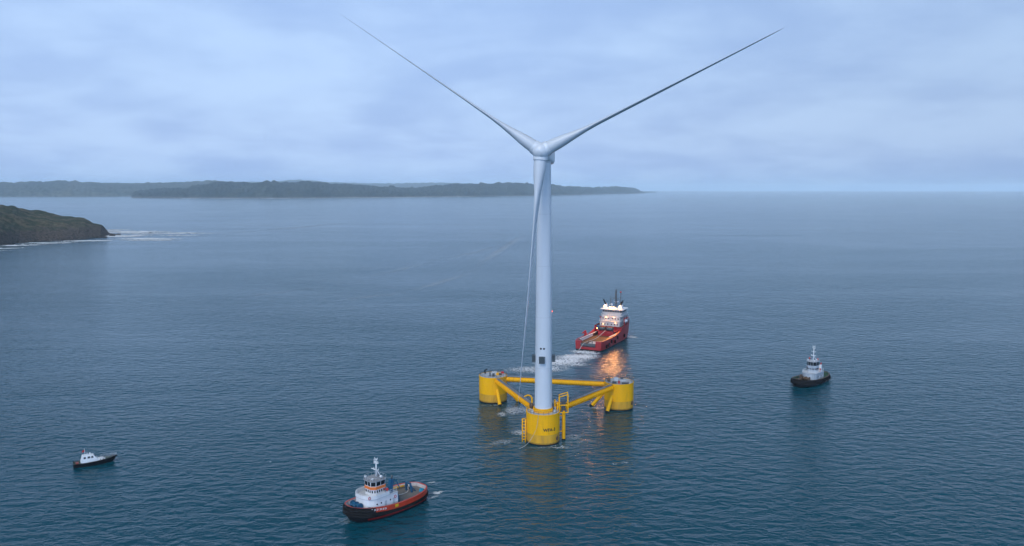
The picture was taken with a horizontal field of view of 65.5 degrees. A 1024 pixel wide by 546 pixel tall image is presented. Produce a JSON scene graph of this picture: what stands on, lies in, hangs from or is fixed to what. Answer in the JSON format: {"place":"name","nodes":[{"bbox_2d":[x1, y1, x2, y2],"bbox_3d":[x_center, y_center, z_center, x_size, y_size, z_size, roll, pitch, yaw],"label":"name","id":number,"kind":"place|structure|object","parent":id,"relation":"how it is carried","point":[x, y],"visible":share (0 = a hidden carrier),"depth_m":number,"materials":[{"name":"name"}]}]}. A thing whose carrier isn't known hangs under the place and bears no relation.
{"place":"outdoors","nodes":[
{"label":"outdoors","id":0,"kind":"place"},
{"bbox_2d":[0,205,117,245],"bbox_3d":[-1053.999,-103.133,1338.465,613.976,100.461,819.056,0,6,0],"label":"headland","id":1,"kind":"structure","parent":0,"point":[19,224],"depth_m":1399.90,"materials":[{"name":"green plant"}]},
{"bbox_2d":[0,180,225,196],"bbox_3d":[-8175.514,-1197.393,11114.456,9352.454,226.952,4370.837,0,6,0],"label":"distant hills","id":2,"kind":"structure","parent":0,"point":[63,188],"depth_m":9751.77,"materials":[{"name":"green plant"}]},
{"bbox_2d":[249,179,461,187],"bbox_3d":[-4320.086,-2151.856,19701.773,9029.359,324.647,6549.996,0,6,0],"label":"distant ridge","id":3,"kind":"structure","parent":0,"point":[409,185],"depth_m":19084.83,"materials":[{"name":"green plant"}]},
{"bbox_2d":[132,180,644,197],"bbox_3d":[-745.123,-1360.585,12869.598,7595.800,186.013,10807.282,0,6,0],"label":"wooded coast","id":4,"kind":"structure","parent":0,"point":[268,189],"depth_m":8370.80},
{"bbox_2d":[0,191,1023,545],"bbox_3d":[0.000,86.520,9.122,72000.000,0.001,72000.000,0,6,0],"label":"sea","id":5,"kind":"structure","parent":0,"point":[264,371],"depth_m":383.95,"materials":[{"name":"liquid"}]},
{"bbox_2d":[11,232,150,243],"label":"shore rocks","id":6,"kind":"object","parent":5,"relation":"in","point":[62,240],"visible":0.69,"depth_m":1345.38,"materials":[{"name":"grey stone"}]},
{"bbox_2d":[73,449,116,467],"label":"pilot boat","id":7,"kind":"object","parent":5,"relation":"on","point":[90,459],"visible":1,"depth_m":252.32,"materials":[{"name":"black paint"}]},
{"bbox_2d":[0,229,210,248],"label":"shore surf","id":8,"kind":"structure","parent":5,"relation":"on","point":[136,232],"depth_m":1494.64,"materials":[{"name":"white liquid"}]},
{"bbox_2d":[266,197,416,198],"bbox_3d":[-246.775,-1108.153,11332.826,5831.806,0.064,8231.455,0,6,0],"label":"surf","id":9,"kind":"structure","parent":5,"relation":"on","point":[372,197],"depth_m":8150.74,"materials":[{"name":"white liquid"}]},
{"bbox_2d":[342,457,427,521],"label":"tugboat","id":10,"kind":"object","parent":5,"relation":"on","point":[378,496],"visible":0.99,"depth_m":213.27,"materials":[{"name":"black paint"}]},
{"bbox_2d":[501,407,603,447],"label":"sea foam","id":11,"kind":"object","parent":5,"relation":"on","point":[523,409],"depth_m":313.06,"materials":[{"name":"white"}]},
{"bbox_2d":[479,369,633,445],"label":"floating platform","id":12,"kind":"structure","parent":5,"relation":"on","point":[496,388],"depth_m":312.84,"materials":[{"name":"yellow paint"}]},
{"bbox_2d":[342,15,780,408],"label":"wind turbine","id":13,"kind":"object","parent":12,"relation":"on","point":[543,356],"visible":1,"depth_m":266.67,"materials":[{"name":"paint"}]},
{"bbox_2d":[510,335,635,372],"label":"wake foam","id":14,"kind":"object","parent":5,"relation":"on","point":[571,358],"visible":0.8,"depth_m":408.55,"materials":[{"name":"white"}]},
{"bbox_2d":[575,289,629,351],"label":"anchor handling ship","id":15,"kind":"object","parent":5,"relation":"on","point":[614,325],"visible":0.99,"depth_m":456.34,"materials":[{"name":"red paint"}]},
{"bbox_2d":[790,346,830,386],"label":"tugboat","id":16,"kind":"object","parent":5,"relation":"on","point":[811,375],"visible":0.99,"depth_m":358.58,"materials":[{"name":"black paint"}]},
{"bbox_2d":[0,0,1023,190],"label":"sky","id":17,"kind":"structure","parent":0,"point":[848,95],"materials":[{"name":"blue"}]}
]}

